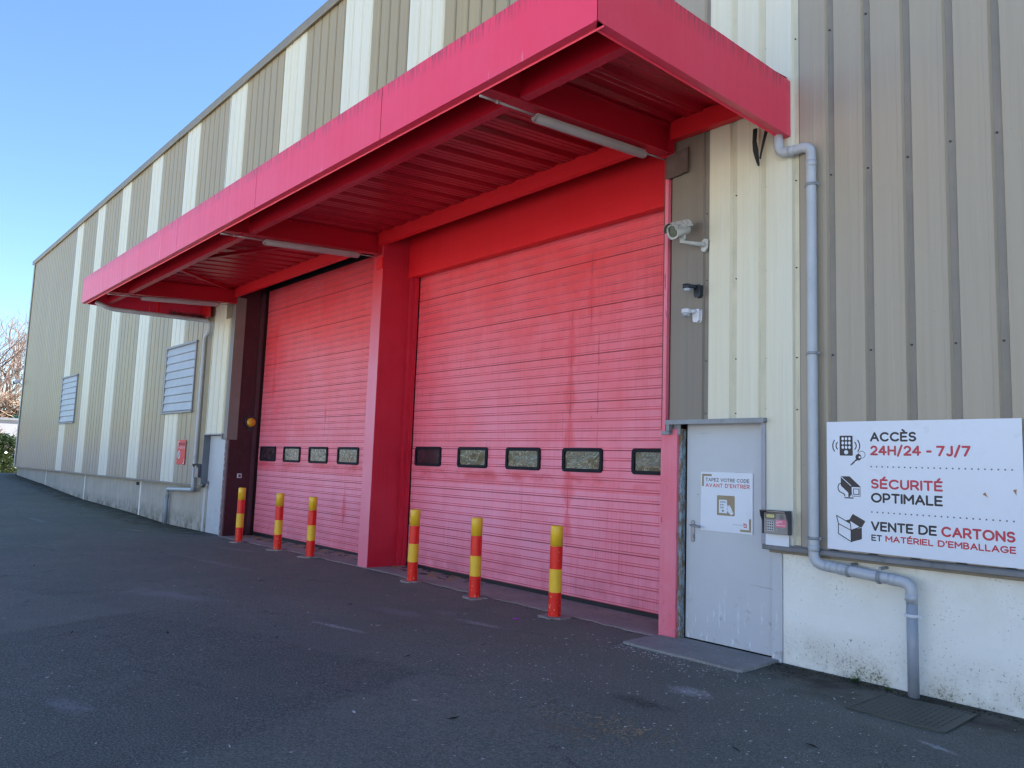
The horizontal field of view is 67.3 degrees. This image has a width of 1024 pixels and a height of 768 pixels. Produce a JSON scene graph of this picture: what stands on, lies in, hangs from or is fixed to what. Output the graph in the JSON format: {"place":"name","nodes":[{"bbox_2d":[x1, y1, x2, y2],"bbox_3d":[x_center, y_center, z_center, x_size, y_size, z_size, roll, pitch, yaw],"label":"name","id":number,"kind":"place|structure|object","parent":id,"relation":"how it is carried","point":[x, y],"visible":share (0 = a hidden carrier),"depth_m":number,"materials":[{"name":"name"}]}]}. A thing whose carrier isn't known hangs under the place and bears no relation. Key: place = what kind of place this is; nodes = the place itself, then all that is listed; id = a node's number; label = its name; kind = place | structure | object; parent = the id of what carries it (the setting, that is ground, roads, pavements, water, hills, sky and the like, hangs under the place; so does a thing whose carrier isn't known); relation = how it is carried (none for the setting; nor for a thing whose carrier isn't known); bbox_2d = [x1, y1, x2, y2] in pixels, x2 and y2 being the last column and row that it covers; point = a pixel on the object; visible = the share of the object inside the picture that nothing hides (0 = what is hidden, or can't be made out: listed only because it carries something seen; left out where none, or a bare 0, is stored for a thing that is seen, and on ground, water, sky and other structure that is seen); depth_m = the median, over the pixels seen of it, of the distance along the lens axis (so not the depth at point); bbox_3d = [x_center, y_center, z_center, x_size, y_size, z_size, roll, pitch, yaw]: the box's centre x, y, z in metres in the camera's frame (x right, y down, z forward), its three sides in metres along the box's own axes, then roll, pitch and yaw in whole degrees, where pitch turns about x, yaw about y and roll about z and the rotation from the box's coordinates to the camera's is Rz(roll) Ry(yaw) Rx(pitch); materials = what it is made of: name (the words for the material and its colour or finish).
{"place":"outdoors","nodes":[
{"label":"outdoors","id":0,"kind":"place"},
{"bbox_2d":[0,0,327,409],"label":"sky","id":1,"kind":"structure","parent":0,"point":[91,90],"materials":[{"name":"blue"}]},
{"bbox_2d":[0,473,1023,767],"bbox_3d":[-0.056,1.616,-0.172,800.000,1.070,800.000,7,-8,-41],"label":"ground","id":2,"kind":"structure","parent":0,"point":[192,647],"depth_m":5.51,"materials":[{"name":"grey asphalt"}]},
{"bbox_2d":[0,429,16,472],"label":"bush","id":3,"kind":"object","parent":2,"relation":"on","point":[8,453],"visible":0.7,"depth_m":39.39,"materials":[{"name":"green plant"}]},
{"bbox_2d":[0,417,17,460],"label":"boundary wall","id":4,"kind":"structure","parent":2,"relation":"on","point":[8,425],"depth_m":47.34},
{"bbox_2d":[0,385,20,431],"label":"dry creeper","id":5,"kind":"object","parent":4,"relation":"on","point":[10,411],"visible":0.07,"depth_m":48.37,"materials":[{"name":"brown plant"}]},
{"bbox_2d":[0,351,21,405],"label":"bare tree","id":6,"kind":"object","parent":2,"relation":"on","point":[11,384],"visible":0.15,"depth_m":49.99,"materials":[{"name":"brown plant"}]},
{"bbox_2d":[0,317,21,381],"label":"bare tree","id":7,"kind":"object","parent":2,"relation":"on","point":[4,365],"visible":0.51,"depth_m":50.67,"materials":[{"name":"brown plant"}]},
{"bbox_2d":[0,333,24,396],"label":"bare tree","id":8,"kind":"object","parent":2,"relation":"on","point":[11,367],"visible":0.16,"depth_m":57.33,"materials":[{"name":"brown plant"}]},
{"bbox_2d":[0,316,27,389],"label":"bare tree","id":9,"kind":"object","parent":2,"relation":"on","point":[6,361],"visible":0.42,"depth_m":52.99,"materials":[{"name":"brown plant"}]},
{"bbox_2d":[0,310,27,402],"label":"bare tree","id":10,"kind":"object","parent":2,"relation":"on","point":[7,388],"visible":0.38,"depth_m":62.50,"materials":[{"name":"brown plant"}]},
{"bbox_2d":[0,301,28,400],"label":"bare tree","id":11,"kind":"object","parent":2,"relation":"on","point":[13,360],"visible":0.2,"depth_m":54.67,"materials":[{"name":"brown plant"}]},
{"bbox_2d":[229,487,245,542],"bbox_3d":[-5.055,2.458,14.307,0.303,1.053,0.321,-1,-7,30],"label":"bollard","id":12,"kind":"object","parent":2,"relation":"on","point":[240,515],"visible":0.93,"depth_m":14.24,"materials":[{"name":"red metal"}]},
{"bbox_2d":[266,493,287,550],"bbox_3d":[-3.991,2.371,13.122,0.362,1.008,0.257,2,-6,-5],"label":"bollard","id":13,"kind":"object","parent":2,"relation":"on","point":[278,526],"visible":0.89,"depth_m":13.07,"materials":[{"name":"red metal"}]},
{"bbox_2d":[297,497,321,557],"bbox_3d":[-3.208,2.303,12.273,0.366,0.998,0.253,6,-7,-34],"label":"bollard","id":14,"kind":"object","parent":2,"relation":"on","point":[311,530],"visible":0.92,"depth_m":12.23,"materials":[{"name":"red metal"}]},
{"bbox_2d":[400,509,423,582],"bbox_3d":[-1.288,2.147,10.117,0.309,0.985,0.284,5,-6,-19],"label":"bollard","id":15,"kind":"object","parent":2,"relation":"on","point":[413,548],"visible":0.89,"depth_m":10.05,"materials":[{"name":"red metal"}]},
{"bbox_2d":[219,535,658,635],"bbox_3d":[-1.965,2.757,11.485,0.756,0.117,10.820,7,-8,-41],"label":"threshold strip","id":16,"kind":"object","parent":2,"relation":"on","point":[631,622],"visible":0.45,"depth_m":9.29,"materials":[{"name":"concrete"}]},
{"bbox_2d":[462,517,486,599],"bbox_3d":[-0.440,2.065,9.041,0.250,0.979,0.329,5,-7,-28],"label":"bollard","id":17,"kind":"object","parent":2,"relation":"on","point":[475,558],"visible":0.91,"depth_m":8.98,"materials":[{"name":"red metal"}]},
{"bbox_2d":[1,521,1018,767],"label":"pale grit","id":18,"kind":"object","parent":2,"relation":"on","point":[545,703],"visible":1,"depth_m":5.37,"materials":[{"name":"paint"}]},
{"bbox_2d":[13,0,1023,717],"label":"warehouse","id":19,"kind":"structure","parent":2,"relation":"on","point":[509,344],"depth_m":8.41,"materials":[{"name":"grey metal"}]},
{"bbox_2d":[13,379,21,384],"bbox_3d":[-21.249,-0.085,33.046,0.374,0.240,0.166,7,-8,-41],"label":"security camera","id":20,"kind":"object","parent":19,"relation":"attached to","point":[17,381],"visible":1,"depth_m":32.97,"materials":[{"name":"white plastic"}]},
{"bbox_2d":[57,374,78,423],"bbox_3d":[-15.226,0.535,26.372,0.085,1.645,2.260,7,-8,-41],"label":"louvre window","id":21,"kind":"structure","parent":19,"relation":"in","point":[69,384],"depth_m":26.31,"materials":[{"name":"silver metal"}]},
{"bbox_2d":[95,300,211,523],"bbox_3d":[-8.134,0.797,16.581,2.372,4.661,2.267,7,-8,-41],"label":"downpipe","id":22,"kind":"object","parent":19,"relation":"attached to","point":[201,378],"visible":0.99,"depth_m":16.63,"materials":[{"name":"grey plastic"}]},
{"bbox_2d":[107,293,233,306],"bbox_3d":[-6.622,-1.642,15.055,2.371,0.208,0.092,7,-8,-41],"label":"batten light","id":23,"kind":"object","parent":19,"relation":"attached to","point":[178,301],"visible":1,"depth_m":15.06,"materials":[{"name":"white plastic"}]},
{"bbox_2d":[160,340,198,414],"bbox_3d":[-7.810,-0.123,18.031,0.085,1.630,2.140,7,-8,-41],"label":"louvre window","id":24,"kind":"structure","parent":19,"relation":"in","point":[181,359],"depth_m":17.98,"materials":[{"name":"silver metal"}]},
{"bbox_2d":[176,440,185,464],"bbox_3d":[-7.508,1.547,17.448,0.010,0.553,0.533,7,-8,-41],"label":"warning sign","id":25,"kind":"object","parent":19,"relation":"attached to","point":[181,448],"visible":1,"depth_m":17.44,"materials":[{"name":"red plastic"}]},
{"bbox_2d":[192,464,200,477],"bbox_3d":[-6.745,1.851,16.428,0.100,0.290,0.248,7,-8,-41],"label":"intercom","id":26,"kind":"object","parent":19,"relation":"attached to","point":[197,470],"visible":1,"depth_m":16.37,"materials":[{"name":"grey plastic"}]},
{"bbox_2d":[205,436,224,534],"bbox_3d":[-6.188,2.091,16.040,0.114,2.030,0.965,7,-8,-41],"label":"steel door","id":27,"kind":"structure","parent":19,"relation":"in","point":[217,445],"depth_m":16.08,"materials":[{"name":"grey metal"}]},
{"bbox_2d":[244,415,256,430],"bbox_3d":[-5.359,0.803,15.805,0.250,0.330,0.109,7,-8,-41],"label":"warning beacon","id":28,"kind":"object","parent":19,"relation":"attached to","point":[250,422],"visible":1,"depth_m":15.78,"materials":[{"name":"orange plastic"}]},
{"bbox_2d":[220,233,376,257],"bbox_3d":[-2.954,-1.954,10.928,2.371,0.208,0.092,7,-8,-41],"label":"batten light","id":29,"kind":"object","parent":19,"relation":"attached to","point":[267,242],"visible":1,"depth_m":10.92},
{"bbox_2d":[253,257,373,554],"bbox_3d":[-3.408,0.410,13.944,0.072,5.040,5.380,7,-8,-41],"label":"sectional door","id":30,"kind":"structure","parent":19,"relation":"in","point":[313,408],"depth_m":14.13,"materials":[{"name":"red metal"}]},
{"bbox_2d":[406,210,663,618],"bbox_3d":[0.126,0.377,9.928,0.072,4.460,4.895,7,-8,-41],"label":"sectional door","id":31,"kind":"structure","parent":19,"relation":"in","point":[538,394],"depth_m":9.53,"materials":[{"name":"red paint"}]},
{"bbox_2d":[479,94,664,159],"bbox_3d":[0.634,-2.259,6.891,2.371,0.208,0.092,7,-8,-41],"label":"batten light","id":32,"kind":"object","parent":19,"relation":"attached to","point":[575,131],"visible":1,"depth_m":6.85,"materials":[{"name":"white plastic"}]},
{"bbox_2d":[663,219,708,251],"bbox_3d":[1.629,-1.409,7.268,0.409,0.321,0.201,4,-6,-20],"label":"security camera","id":33,"kind":"object","parent":19,"relation":"attached to","point":[681,229],"visible":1,"depth_m":7.24,"materials":[{"name":"white plastic"}]},
{"bbox_2d":[681,308,701,322],"bbox_3d":[1.684,-0.643,7.212,0.199,0.122,0.091,4,-6,-18],"label":"motion sensor","id":34,"kind":"object","parent":19,"relation":"attached to","point":[696,315],"visible":1,"depth_m":7.20,"materials":[{"name":"white plastic"}]},
{"bbox_2d":[683,283,702,297],"bbox_3d":[1.699,-0.877,7.229,0.199,0.122,0.091,4,-6,-18],"label":"motion sensor","id":35,"kind":"object","parent":19,"relation":"attached to","point":[697,290],"visible":1,"depth_m":7.22,"materials":[{"name":"black plastic"}]},
{"bbox_2d":[685,422,771,655],"bbox_3d":[1.936,1.331,6.908,0.114,1.990,0.897,7,-8,-41],"label":"steel door","id":36,"kind":"structure","parent":19,"relation":"in","point":[729,575],"depth_m":6.91,"materials":[{"name":"grey metal"}]},
{"bbox_2d":[700,472,752,534],"bbox_3d":[1.934,1.068,6.947,0.009,0.535,0.539,7,-8,-41],"label":"notice","id":37,"kind":"object","parent":36,"relation":"attached to","point":[726,501],"depth_m":6.93,"materials":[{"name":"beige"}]},
{"bbox_2d":[752,128,767,165],"bbox_3d":[2.208,-2.112,6.820,0.030,0.354,0.172,7,-8,-41],"label":"cable","id":38,"kind":"object","parent":19,"relation":"hanging from","point":[755,149],"visible":0.93,"depth_m":6.84,"materials":[{"name":"black rubber"}]},
{"bbox_2d":[766,509,788,546],"bbox_3d":[2.215,1.203,6.425,0.010,0.298,0.212,7,-8,-41],"label":"backing plate","id":39,"kind":"object","parent":19,"relation":"attached to","point":[777,540],"visible":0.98,"depth_m":6.42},
{"bbox_2d":[759,509,791,535],"bbox_3d":[2.188,1.148,6.386,0.100,0.196,0.235,7,-8,-41],"label":"intercom","id":40,"kind":"object","parent":39,"relation":"attached to","point":[776,523],"visible":1,"depth_m":6.37,"materials":[{"name":"grey plastic"}]},
{"bbox_2d":[773,134,920,698],"bbox_3d":[2.640,0.053,6.135,0.196,4.536,1.117,8,-8,-44],"label":"downpipe","id":41,"kind":"object","parent":19,"relation":"attached to","point":[850,570],"visible":0.99,"depth_m":6.18,"materials":[{"name":"grey plastic"}]},
{"bbox_2d":[827,418,1023,568],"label":"information sign","id":42,"kind":"object","parent":19,"relation":"attached to","point":[951,490],"visible":1,"depth_m":5.56,"materials":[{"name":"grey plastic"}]},
{"bbox_2d":[16,475,1021,723],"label":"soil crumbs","id":43,"kind":"object","parent":2,"relation":"on","point":[592,621],"visible":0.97,"depth_m":6.01,"materials":[{"name":"brown soil"}]},
{"bbox_2d":[538,525,571,619],"bbox_3d":[0.458,1.982,8.041,0.308,0.993,0.292,-3,-8,38],"label":"bollard","id":44,"kind":"object","parent":2,"relation":"on","point":[555,573],"visible":0.87,"depth_m":7.99,"materials":[{"name":"red metal"}]},
{"bbox_2d":[572,634,760,684],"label":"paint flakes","id":45,"kind":"object","parent":2,"relation":"on","point":[669,662],"visible":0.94,"depth_m":6.36,"materials":[{"name":"paint"}]},
{"bbox_2d":[623,634,777,672],"bbox_3d":[1.614,2.337,6.644,0.615,0.072,1.200,7,-8,-41],"label":"doorstep slab","id":46,"kind":"structure","parent":2,"relation":"on","point":[726,658],"depth_m":6.56,"materials":[{"name":"concrete"}]},
{"bbox_2d":[845,693,976,733],"bbox_3d":[2.680,2.207,5.157,0.609,0.030,0.626,7,-8,-41],"label":"drain cover","id":47,"kind":"object","parent":2,"relation":"on","point":[933,717],"visible":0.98,"depth_m":5.14,"materials":[{"name":"grey metal"}]},
{"bbox_2d":[414,696,720,764],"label":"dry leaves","id":48,"kind":"object","parent":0,"point":[638,732],"visible":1,"depth_m":4.61,"materials":[{"name":"brown plant"}]}
]}

